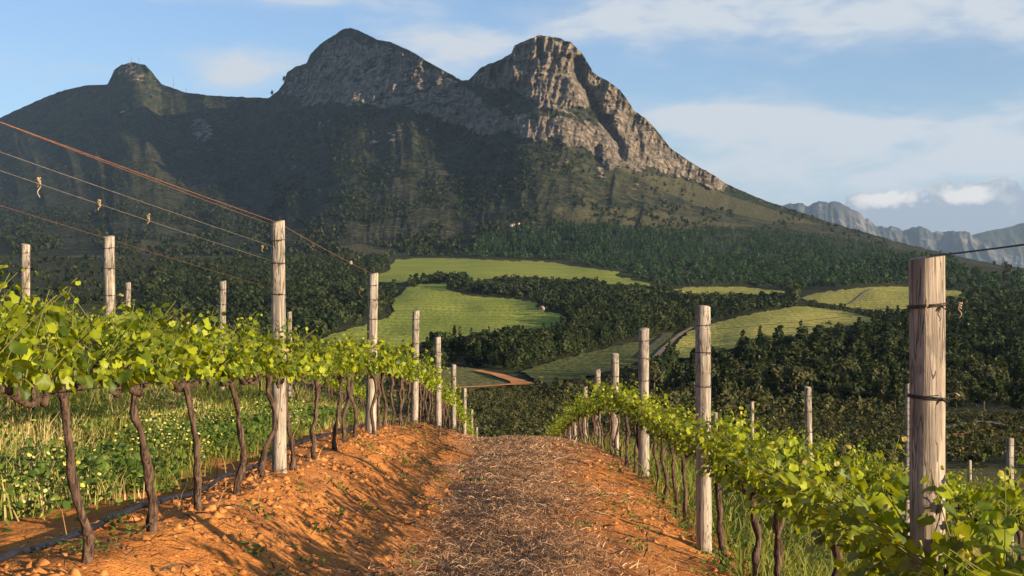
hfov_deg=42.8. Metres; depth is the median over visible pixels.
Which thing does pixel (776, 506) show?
grapevine
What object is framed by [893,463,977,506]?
grapevine
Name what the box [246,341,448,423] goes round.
woodland
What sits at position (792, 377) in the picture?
woodland tree
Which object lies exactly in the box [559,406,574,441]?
grapevine
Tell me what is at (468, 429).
grapevine
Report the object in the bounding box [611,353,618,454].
vineyard post
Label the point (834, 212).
mountains
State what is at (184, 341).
grapevine
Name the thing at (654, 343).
field track
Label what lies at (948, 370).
woodland tree
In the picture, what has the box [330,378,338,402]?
grapevine
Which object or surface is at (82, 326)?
grapevine
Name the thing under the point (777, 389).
woodland tree
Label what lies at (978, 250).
trellis wire
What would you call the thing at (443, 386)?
grapevine
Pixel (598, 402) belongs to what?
grapevine
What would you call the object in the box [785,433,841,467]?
grapevine
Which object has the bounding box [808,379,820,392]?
woodland tree
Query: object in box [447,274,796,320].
woodland
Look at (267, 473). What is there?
dry stalks
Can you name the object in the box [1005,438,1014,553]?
vineyard post
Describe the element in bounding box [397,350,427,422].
grapevine
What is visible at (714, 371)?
woodland tree
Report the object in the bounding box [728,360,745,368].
woodland tree
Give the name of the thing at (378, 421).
grapevine
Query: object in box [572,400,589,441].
grapevine
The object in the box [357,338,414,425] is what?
grapevine
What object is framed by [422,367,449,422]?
grapevine
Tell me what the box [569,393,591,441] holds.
grapevine
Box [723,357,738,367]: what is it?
woodland tree
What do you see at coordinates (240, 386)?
grapevine
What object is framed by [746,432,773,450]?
grapevine
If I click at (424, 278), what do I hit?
woodland
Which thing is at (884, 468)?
grapevine
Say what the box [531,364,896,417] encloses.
woodland
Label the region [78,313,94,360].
grapevine
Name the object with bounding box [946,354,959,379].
woodland tree
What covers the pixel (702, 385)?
vineyard post
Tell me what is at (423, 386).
grapevine
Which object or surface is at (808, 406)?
vineyard post
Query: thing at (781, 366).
woodland tree
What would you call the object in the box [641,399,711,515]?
grapevine
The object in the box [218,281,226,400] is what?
vineyard post
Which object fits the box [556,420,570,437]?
grapevine
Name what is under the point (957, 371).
woodland tree
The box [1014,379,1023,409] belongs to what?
woodland tree
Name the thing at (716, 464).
grapevine
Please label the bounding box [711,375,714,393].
woodland tree
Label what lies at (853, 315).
trellis wire
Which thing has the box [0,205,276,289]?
trellis wire
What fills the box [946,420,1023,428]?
dirt track
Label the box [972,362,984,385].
woodland tree
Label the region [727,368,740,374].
woodland tree
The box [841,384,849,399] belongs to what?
woodland tree
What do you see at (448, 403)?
grapevine
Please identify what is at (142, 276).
woodland
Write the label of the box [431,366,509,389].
field
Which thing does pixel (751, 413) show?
vineyard post
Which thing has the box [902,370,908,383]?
woodland tree
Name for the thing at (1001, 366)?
woodland tree
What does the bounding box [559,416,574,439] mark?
grapevine
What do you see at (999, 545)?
grapevine
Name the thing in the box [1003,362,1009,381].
woodland tree
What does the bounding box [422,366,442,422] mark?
grapevine
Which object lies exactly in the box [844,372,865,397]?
woodland tree
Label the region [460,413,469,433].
grapevine
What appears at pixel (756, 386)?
woodland tree
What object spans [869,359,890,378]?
woodland tree
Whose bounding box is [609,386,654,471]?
grapevine
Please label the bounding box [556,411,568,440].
grapevine
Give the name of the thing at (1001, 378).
woodland tree
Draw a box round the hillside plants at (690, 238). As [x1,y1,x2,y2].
[472,219,905,258]
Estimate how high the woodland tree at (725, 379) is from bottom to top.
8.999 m
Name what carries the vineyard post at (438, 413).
on the ground at (28, 528)
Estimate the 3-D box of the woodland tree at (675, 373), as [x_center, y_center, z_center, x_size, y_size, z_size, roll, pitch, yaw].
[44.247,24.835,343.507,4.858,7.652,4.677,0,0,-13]
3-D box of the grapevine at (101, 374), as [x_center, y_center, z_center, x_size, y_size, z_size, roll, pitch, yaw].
[-1.689,0.628,5.412,0.652,1.268,1.314,0,-3,0]
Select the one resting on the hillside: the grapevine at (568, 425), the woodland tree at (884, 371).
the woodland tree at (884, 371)
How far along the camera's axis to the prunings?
9.11 m
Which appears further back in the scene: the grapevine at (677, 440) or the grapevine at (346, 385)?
the grapevine at (346, 385)
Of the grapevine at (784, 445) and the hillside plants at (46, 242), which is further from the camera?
the hillside plants at (46, 242)
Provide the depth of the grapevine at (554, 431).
44.45 m
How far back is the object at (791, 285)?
1206.21 m
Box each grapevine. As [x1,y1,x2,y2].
[0,265,21,293]
[0,269,87,408]
[0,289,67,421]
[0,291,35,320]
[0,298,46,326]
[0,304,14,330]
[7,293,200,563]
[16,303,96,412]
[31,304,73,348]
[60,299,134,401]
[61,302,225,531]
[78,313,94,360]
[87,315,159,397]
[122,308,193,398]
[151,308,256,510]
[159,326,196,394]
[174,317,232,398]
[175,313,291,493]
[201,332,229,397]
[217,329,250,400]
[222,317,324,476]
[248,322,337,470]
[258,381,260,399]
[286,331,346,459]
[293,365,303,398]
[305,331,369,450]
[312,381,320,401]
[319,380,330,398]
[321,377,335,402]
[322,333,377,441]
[324,330,382,437]
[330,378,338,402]
[334,378,350,405]
[337,375,357,405]
[345,339,402,435]
[346,377,363,406]
[350,383,365,404]
[354,381,365,409]
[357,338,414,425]
[358,391,377,408]
[376,336,400,429]
[386,345,417,424]
[396,343,419,424]
[396,356,430,422]
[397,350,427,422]
[410,355,435,382]
[418,359,435,421]
[420,361,443,421]
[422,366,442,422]
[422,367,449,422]
[427,372,449,422]
[430,383,446,424]
[433,382,455,411]
[433,385,451,427]
[434,377,454,412]
[441,387,460,428]
[443,385,458,427]
[445,388,462,428]
[448,404,463,423]
[449,394,468,411]
[456,406,470,431]
[458,405,467,432]
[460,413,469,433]
[460,423,472,435]
[547,420,561,437]
[548,423,558,436]
[551,415,561,430]
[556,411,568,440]
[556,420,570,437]
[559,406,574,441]
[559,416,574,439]
[560,401,577,439]
[562,408,569,439]
[563,399,589,441]
[563,407,573,437]
[565,401,591,439]
[567,390,588,443]
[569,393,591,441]
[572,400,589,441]
[578,394,601,445]
[580,381,624,448]
[583,386,601,447]
[583,397,605,440]
[586,380,621,449]
[590,381,637,454]
[590,382,638,457]
[597,377,638,461]
[601,378,638,466]
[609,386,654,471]
[612,387,671,447]
[632,396,689,491]
[638,395,694,503]
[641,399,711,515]
[657,408,717,527]
[666,407,751,468]
[668,403,790,567]
[697,412,807,575]
[703,423,860,575]
[726,436,1023,575]
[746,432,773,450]
[746,440,908,575]
[755,428,785,452]
[759,429,804,461]
[779,435,821,462]
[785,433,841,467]
[802,434,842,481]
[806,455,1023,575]
[832,437,885,498]
[836,482,849,491]
[846,452,903,495]
[876,461,908,497]
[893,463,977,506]
[942,546,1010,575]
[946,468,973,535]
[946,469,1020,569]
[956,477,1023,559]
[959,476,1010,532]
[979,473,1021,554]
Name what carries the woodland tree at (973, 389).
on the hillside
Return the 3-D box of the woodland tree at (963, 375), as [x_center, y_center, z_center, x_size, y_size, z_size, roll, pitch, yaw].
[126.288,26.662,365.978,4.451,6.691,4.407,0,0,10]
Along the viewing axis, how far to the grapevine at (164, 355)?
6.30 m
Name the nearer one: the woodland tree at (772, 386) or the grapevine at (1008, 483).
the grapevine at (1008, 483)
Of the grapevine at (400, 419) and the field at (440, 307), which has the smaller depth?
the grapevine at (400, 419)
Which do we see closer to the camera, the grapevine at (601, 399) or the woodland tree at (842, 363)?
the grapevine at (601, 399)
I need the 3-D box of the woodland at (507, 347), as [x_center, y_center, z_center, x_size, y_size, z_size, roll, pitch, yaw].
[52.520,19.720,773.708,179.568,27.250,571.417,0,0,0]
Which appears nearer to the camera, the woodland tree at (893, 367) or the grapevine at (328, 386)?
the grapevine at (328, 386)
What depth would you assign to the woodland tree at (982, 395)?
264.58 m
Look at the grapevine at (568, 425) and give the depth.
36.41 m
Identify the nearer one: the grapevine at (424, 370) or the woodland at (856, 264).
the grapevine at (424, 370)
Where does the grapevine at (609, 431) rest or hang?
on the ground at (28, 528)
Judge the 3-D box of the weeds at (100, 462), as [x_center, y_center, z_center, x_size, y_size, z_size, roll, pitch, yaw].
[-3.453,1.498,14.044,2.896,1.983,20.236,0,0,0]
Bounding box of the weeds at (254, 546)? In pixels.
[37,420,730,575]
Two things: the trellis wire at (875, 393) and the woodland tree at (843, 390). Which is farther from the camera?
the woodland tree at (843, 390)
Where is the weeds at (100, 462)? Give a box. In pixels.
[0,384,361,532]
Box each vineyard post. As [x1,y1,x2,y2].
[20,243,30,313]
[102,235,115,409]
[125,282,130,312]
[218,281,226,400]
[270,220,286,472]
[287,312,291,405]
[365,273,377,433]
[411,310,419,422]
[435,337,441,427]
[451,364,455,430]
[463,388,466,434]
[470,409,472,435]
[583,386,587,442]
[594,369,600,445]
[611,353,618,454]
[638,327,649,478]
[694,305,711,552]
[713,412,717,450]
[750,401,753,449]
[804,386,812,455]
[907,255,948,571]
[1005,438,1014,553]
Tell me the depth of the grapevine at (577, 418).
30.15 m
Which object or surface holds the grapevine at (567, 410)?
on the ground at (28, 528)
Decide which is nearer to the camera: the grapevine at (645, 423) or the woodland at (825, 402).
the grapevine at (645, 423)
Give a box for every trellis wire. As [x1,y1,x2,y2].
[0,122,274,225]
[0,152,276,247]
[0,170,273,261]
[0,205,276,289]
[0,375,456,409]
[2,122,371,273]
[599,262,906,370]
[615,299,1021,364]
[623,372,1023,410]
[931,244,1023,256]
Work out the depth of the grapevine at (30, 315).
11.31 m
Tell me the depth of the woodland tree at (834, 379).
337.42 m
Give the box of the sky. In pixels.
[0,0,1023,234]
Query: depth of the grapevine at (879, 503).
5.18 m
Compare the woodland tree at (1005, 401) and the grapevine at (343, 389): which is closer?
the grapevine at (343, 389)
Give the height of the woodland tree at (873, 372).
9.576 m
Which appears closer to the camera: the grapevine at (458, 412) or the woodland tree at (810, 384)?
the grapevine at (458, 412)
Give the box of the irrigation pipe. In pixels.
[0,419,404,563]
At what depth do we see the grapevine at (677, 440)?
11.52 m
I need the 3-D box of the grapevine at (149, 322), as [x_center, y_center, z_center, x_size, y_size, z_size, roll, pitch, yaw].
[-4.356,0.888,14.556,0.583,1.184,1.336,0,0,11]
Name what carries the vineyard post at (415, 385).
on the ground at (28, 528)
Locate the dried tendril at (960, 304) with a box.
[958,302,962,317]
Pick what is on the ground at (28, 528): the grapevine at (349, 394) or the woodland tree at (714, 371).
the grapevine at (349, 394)
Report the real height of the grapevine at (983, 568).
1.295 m
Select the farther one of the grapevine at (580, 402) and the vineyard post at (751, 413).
the grapevine at (580, 402)
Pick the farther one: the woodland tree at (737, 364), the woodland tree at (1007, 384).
the woodland tree at (737, 364)
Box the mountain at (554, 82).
[0,28,1023,272]
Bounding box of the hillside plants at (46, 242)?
[0,69,1020,270]
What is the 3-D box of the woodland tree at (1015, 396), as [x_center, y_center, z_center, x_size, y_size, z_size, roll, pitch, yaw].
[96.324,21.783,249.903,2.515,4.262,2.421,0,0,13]
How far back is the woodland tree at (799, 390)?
315.41 m
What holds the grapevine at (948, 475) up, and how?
on the ground at (28, 528)
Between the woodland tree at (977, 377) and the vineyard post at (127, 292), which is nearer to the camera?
the vineyard post at (127, 292)
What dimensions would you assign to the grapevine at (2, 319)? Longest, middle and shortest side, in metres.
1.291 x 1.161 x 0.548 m
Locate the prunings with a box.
[0,420,721,575]
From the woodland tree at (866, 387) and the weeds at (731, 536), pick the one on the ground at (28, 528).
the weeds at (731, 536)
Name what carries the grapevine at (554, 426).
on the ground at (28, 528)
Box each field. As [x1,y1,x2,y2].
[323,282,564,347]
[367,258,649,285]
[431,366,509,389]
[521,333,672,382]
[673,287,784,293]
[673,306,875,357]
[802,286,961,311]
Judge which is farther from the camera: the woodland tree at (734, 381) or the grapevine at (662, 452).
the woodland tree at (734, 381)
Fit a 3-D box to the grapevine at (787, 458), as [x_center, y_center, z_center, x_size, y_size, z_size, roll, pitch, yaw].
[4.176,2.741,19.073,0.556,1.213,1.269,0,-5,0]
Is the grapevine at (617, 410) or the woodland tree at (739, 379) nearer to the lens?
the grapevine at (617, 410)
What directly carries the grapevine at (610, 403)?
on the ground at (28, 528)
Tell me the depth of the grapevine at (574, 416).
31.20 m
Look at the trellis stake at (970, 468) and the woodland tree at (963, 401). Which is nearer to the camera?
the trellis stake at (970, 468)
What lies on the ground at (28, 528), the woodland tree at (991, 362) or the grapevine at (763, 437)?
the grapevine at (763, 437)
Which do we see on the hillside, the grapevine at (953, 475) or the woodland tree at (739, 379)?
the woodland tree at (739, 379)
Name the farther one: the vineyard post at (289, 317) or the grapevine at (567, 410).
the grapevine at (567, 410)
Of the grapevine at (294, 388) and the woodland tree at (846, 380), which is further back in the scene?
the woodland tree at (846, 380)
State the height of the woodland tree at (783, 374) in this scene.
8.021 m
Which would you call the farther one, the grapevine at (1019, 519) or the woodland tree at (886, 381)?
the woodland tree at (886, 381)
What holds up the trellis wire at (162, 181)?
attached to the vineyard post at (279, 446)
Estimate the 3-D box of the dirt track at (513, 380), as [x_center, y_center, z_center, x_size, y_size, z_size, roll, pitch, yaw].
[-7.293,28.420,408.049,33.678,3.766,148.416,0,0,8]
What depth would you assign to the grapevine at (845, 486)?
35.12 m
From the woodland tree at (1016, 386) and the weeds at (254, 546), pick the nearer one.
the weeds at (254, 546)
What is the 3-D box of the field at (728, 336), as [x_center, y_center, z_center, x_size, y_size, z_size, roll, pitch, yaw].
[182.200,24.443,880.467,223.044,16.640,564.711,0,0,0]
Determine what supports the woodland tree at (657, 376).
on the hillside
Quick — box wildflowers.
[0,384,317,508]
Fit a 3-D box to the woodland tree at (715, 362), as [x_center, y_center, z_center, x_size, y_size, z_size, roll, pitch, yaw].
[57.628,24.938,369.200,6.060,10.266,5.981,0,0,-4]
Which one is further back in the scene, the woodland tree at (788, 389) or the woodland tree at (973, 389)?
the woodland tree at (788, 389)
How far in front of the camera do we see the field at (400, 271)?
1873.31 m
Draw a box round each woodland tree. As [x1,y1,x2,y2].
[649,357,663,387]
[671,368,682,384]
[673,366,682,391]
[678,364,694,393]
[683,365,694,393]
[711,361,717,386]
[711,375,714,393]
[712,375,720,392]
[713,358,721,389]
[718,364,733,397]
[719,382,729,395]
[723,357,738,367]
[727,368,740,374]
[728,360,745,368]
[731,369,739,391]
[735,368,752,398]
[742,369,760,395]
[750,368,762,395]
[751,363,762,377]
[760,363,782,395]
[761,377,766,391]
[770,377,783,391]
[771,379,782,399]
[777,364,783,381]
[781,364,790,390]
[782,365,808,389]
[783,380,792,395]
[784,366,791,379]
[792,358,801,386]
[795,384,802,396]
[803,367,817,384]
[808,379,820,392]
[809,379,815,397]
[819,367,836,397]
[827,373,840,392]
[832,358,851,376]
[838,372,849,389]
[840,377,848,399]
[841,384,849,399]
[842,355,860,380]
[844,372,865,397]
[856,383,872,397]
[864,363,880,386]
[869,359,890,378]
[870,386,879,397]
[871,380,883,401]
[876,380,888,404]
[877,365,891,380]
[880,375,892,396]
[884,371,904,407]
[887,361,902,380]
[892,368,907,392]
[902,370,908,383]
[945,376,966,409]
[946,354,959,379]
[946,368,951,379]
[946,379,963,389]
[948,369,960,379]
[948,381,963,408]
[950,366,956,379]
[957,371,969,385]
[959,398,966,405]
[961,354,977,377]
[961,378,969,397]
[965,375,979,398]
[968,388,975,404]
[970,387,980,405]
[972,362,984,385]
[973,398,981,407]
[974,358,983,375]
[974,379,993,408]
[977,364,996,378]
[979,364,995,386]
[985,357,994,368]
[985,376,995,400]
[987,378,1004,408]
[992,365,1001,378]
[995,375,1004,382]
[997,385,1008,406]
[999,361,1006,382]
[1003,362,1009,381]
[1003,382,1011,404]
[1005,379,1021,396]
[1010,361,1023,376]
[1010,391,1021,412]
[1012,357,1022,381]
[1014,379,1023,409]
[1015,360,1023,382]
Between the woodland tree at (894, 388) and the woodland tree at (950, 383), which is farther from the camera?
the woodland tree at (894, 388)
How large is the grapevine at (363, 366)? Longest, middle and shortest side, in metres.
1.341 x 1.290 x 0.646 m
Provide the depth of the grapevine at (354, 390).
34.73 m
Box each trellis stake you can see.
[903,383,909,534]
[968,460,971,514]
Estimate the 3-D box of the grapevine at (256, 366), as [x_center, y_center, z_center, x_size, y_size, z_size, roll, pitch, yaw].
[-1.748,0.796,8.459,0.600,1.264,1.303,0,-3,0]
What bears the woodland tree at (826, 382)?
on the hillside
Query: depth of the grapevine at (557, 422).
40.62 m
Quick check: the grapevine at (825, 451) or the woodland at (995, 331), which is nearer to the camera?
the grapevine at (825, 451)
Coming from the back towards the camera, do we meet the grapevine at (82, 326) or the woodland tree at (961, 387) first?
the woodland tree at (961, 387)
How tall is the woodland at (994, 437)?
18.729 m
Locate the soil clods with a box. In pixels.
[0,421,731,575]
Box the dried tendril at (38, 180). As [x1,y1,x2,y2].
[36,177,40,197]
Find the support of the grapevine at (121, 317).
on the ground at (28, 528)
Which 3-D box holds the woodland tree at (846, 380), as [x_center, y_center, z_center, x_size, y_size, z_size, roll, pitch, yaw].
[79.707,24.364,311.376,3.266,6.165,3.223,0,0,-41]
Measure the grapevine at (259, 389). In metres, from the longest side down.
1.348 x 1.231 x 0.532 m
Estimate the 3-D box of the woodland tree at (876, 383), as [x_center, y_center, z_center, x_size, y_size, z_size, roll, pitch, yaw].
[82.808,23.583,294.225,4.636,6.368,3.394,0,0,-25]
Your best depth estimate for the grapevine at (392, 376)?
18.60 m
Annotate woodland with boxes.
[0,252,203,304]
[134,251,396,343]
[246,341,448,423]
[388,249,1023,289]
[405,270,468,285]
[420,296,693,369]
[443,381,1023,467]
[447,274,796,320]
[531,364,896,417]
[649,299,1023,384]
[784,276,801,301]
[806,299,896,318]
[893,285,1023,315]
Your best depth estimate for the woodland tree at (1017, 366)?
371.27 m
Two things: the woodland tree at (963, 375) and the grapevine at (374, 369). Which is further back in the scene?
the woodland tree at (963, 375)
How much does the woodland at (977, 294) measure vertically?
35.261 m
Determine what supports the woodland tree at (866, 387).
on the hillside
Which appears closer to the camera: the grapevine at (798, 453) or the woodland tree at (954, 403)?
the grapevine at (798, 453)
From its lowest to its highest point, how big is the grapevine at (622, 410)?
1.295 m
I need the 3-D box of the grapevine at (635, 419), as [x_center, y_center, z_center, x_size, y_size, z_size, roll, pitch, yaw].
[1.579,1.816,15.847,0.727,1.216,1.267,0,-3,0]
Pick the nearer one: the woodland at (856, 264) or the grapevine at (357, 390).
the grapevine at (357, 390)
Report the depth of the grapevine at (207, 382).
18.67 m
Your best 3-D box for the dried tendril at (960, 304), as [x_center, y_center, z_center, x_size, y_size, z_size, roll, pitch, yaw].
[1.612,0.079,4.700,0.017,0.060,0.014,0,0,0]
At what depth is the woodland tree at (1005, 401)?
279.97 m
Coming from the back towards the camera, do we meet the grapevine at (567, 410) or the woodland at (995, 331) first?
the woodland at (995, 331)
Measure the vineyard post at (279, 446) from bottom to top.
2.229 m
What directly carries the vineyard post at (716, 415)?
on the ground at (28, 528)
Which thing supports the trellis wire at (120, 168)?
attached to the vineyard post at (279, 446)
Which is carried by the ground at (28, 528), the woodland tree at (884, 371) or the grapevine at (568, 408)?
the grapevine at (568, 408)
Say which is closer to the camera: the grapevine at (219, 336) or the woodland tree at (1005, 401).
the grapevine at (219, 336)
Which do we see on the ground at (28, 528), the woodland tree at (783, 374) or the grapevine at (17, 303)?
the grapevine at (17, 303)
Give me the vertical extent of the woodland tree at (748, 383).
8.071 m
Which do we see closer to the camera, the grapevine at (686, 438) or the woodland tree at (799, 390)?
the grapevine at (686, 438)
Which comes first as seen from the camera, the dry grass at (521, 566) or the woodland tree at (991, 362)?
the dry grass at (521, 566)
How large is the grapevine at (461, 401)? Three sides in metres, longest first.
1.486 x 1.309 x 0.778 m
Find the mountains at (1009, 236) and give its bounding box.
[972,223,1023,256]
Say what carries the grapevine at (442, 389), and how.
on the ground at (28, 528)
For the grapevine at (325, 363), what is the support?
on the ground at (28, 528)
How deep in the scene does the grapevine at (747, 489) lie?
8.42 m
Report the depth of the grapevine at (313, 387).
28.24 m
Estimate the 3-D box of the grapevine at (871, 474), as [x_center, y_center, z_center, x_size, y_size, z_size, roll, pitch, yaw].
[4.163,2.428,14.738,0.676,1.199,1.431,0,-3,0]
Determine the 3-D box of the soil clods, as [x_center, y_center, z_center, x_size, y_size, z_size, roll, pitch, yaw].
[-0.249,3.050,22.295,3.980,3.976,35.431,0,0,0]
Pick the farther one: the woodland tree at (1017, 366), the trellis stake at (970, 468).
the woodland tree at (1017, 366)
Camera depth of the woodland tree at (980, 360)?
374.51 m
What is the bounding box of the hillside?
[0,256,1023,467]
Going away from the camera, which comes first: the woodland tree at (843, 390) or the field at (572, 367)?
the woodland tree at (843, 390)
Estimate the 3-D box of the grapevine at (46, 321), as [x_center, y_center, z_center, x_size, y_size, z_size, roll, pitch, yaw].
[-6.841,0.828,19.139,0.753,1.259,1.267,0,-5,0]
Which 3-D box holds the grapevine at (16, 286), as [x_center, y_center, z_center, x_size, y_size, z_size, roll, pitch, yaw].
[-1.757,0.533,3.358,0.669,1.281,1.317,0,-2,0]
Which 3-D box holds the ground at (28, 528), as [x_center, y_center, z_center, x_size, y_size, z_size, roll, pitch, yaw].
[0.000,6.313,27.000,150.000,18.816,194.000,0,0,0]
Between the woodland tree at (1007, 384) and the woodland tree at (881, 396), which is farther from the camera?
the woodland tree at (1007, 384)
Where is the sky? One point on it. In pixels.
(902, 114)
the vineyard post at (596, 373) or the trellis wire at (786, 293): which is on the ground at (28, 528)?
the vineyard post at (596, 373)
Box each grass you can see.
[0,345,405,522]
[23,419,700,575]
[580,431,1023,575]
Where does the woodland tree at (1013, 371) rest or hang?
on the hillside
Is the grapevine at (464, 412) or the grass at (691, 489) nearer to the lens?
the grass at (691, 489)
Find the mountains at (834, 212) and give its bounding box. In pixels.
[783,201,1023,267]
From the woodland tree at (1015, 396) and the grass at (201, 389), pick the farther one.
the woodland tree at (1015, 396)
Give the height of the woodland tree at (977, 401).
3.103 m
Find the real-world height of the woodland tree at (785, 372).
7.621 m
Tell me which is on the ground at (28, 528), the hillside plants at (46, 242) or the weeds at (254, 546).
the weeds at (254, 546)
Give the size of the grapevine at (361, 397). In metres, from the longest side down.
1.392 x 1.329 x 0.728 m
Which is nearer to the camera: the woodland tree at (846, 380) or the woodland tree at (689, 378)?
the woodland tree at (846, 380)
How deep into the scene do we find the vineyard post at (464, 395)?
44.94 m
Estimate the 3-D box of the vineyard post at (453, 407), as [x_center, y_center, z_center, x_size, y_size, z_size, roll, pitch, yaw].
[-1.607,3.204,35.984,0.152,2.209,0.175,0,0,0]
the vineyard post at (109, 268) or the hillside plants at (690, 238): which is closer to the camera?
the vineyard post at (109, 268)
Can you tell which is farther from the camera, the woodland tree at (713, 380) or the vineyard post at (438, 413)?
the woodland tree at (713, 380)
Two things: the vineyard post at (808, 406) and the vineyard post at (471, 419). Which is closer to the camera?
the vineyard post at (808, 406)
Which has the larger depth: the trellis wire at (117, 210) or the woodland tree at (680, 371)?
the woodland tree at (680, 371)
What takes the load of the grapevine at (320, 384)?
on the ground at (28, 528)
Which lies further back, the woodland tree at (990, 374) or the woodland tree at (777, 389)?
the woodland tree at (990, 374)
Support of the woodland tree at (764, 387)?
on the hillside
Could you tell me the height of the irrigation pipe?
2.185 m
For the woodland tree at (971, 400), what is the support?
on the hillside
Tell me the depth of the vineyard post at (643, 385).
15.75 m
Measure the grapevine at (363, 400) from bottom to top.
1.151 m
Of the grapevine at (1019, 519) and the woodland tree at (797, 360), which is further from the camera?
the woodland tree at (797, 360)
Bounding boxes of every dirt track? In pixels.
[394,370,534,390]
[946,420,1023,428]
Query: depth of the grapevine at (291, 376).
10.18 m
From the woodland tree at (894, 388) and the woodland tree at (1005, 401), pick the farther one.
the woodland tree at (1005, 401)
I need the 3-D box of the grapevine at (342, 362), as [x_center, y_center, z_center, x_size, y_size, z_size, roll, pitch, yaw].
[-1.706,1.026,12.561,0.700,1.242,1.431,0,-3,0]
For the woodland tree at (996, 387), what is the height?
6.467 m
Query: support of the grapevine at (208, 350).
on the ground at (28, 528)
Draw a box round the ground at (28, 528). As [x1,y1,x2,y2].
[0,399,1023,575]
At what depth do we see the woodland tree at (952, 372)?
316.81 m
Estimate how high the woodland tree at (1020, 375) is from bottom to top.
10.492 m
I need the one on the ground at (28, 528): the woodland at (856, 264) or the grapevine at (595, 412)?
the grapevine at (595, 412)
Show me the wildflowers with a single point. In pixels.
(77, 462)
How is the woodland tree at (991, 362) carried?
on the hillside
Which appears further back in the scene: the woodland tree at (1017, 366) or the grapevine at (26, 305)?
the woodland tree at (1017, 366)
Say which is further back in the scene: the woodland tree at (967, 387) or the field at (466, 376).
the field at (466, 376)
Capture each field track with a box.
[637,333,668,356]
[652,327,693,356]
[851,288,871,302]
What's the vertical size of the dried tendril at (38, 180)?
0.076 m
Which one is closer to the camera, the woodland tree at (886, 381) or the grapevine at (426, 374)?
the grapevine at (426, 374)
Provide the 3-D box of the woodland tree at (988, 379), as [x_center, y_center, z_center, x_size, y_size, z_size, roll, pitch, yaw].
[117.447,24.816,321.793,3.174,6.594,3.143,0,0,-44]
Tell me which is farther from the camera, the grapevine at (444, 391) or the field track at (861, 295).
the field track at (861, 295)
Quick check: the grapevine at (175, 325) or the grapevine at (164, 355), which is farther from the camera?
the grapevine at (175, 325)
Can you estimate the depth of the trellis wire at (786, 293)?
6.96 m
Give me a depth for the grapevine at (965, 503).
11.78 m
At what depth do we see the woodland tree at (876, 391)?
279.50 m
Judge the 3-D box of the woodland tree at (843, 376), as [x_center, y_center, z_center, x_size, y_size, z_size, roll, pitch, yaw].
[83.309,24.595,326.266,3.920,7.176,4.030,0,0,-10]
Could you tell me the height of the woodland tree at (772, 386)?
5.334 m
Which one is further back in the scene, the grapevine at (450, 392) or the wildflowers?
the grapevine at (450, 392)
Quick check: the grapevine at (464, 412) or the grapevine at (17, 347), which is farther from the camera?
the grapevine at (464, 412)
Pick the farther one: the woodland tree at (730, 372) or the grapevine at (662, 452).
the woodland tree at (730, 372)
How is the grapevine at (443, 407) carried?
on the ground at (28, 528)
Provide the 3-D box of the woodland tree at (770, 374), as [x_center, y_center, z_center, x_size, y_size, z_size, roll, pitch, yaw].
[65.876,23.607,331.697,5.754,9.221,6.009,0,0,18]
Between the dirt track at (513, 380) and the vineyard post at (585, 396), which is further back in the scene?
the dirt track at (513, 380)
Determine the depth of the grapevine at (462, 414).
41.27 m
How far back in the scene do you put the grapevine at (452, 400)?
35.19 m
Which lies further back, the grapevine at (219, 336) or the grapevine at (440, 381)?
the grapevine at (440, 381)
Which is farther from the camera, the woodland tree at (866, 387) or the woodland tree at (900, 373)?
the woodland tree at (900, 373)
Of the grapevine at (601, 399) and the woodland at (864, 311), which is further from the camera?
the woodland at (864, 311)
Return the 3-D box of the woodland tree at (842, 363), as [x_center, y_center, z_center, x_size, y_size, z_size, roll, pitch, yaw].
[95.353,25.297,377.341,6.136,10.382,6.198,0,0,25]
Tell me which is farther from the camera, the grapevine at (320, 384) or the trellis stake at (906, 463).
the grapevine at (320, 384)
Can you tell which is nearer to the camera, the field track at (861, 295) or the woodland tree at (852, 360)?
the woodland tree at (852, 360)
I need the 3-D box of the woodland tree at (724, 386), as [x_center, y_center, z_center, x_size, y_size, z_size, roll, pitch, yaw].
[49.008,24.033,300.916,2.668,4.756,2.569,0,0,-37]
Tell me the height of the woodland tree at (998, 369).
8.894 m
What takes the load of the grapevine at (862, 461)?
on the ground at (28, 528)
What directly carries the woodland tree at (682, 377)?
on the hillside
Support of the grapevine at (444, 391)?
on the ground at (28, 528)
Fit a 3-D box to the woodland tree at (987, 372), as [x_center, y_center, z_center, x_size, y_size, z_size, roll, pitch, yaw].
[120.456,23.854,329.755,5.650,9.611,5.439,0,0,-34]
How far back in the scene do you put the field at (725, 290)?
1455.07 m
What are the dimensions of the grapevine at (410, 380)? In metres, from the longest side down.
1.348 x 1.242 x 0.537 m
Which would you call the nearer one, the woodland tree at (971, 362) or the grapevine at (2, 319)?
the grapevine at (2, 319)
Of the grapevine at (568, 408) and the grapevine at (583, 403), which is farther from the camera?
the grapevine at (568, 408)
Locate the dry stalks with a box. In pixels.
[54,411,426,543]
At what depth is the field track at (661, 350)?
765.04 m
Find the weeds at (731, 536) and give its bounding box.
[609,447,887,575]
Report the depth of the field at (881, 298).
1296.63 m
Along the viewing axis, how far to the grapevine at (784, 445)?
19.96 m
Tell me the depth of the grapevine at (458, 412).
39.22 m
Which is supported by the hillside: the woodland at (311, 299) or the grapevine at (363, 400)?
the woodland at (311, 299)

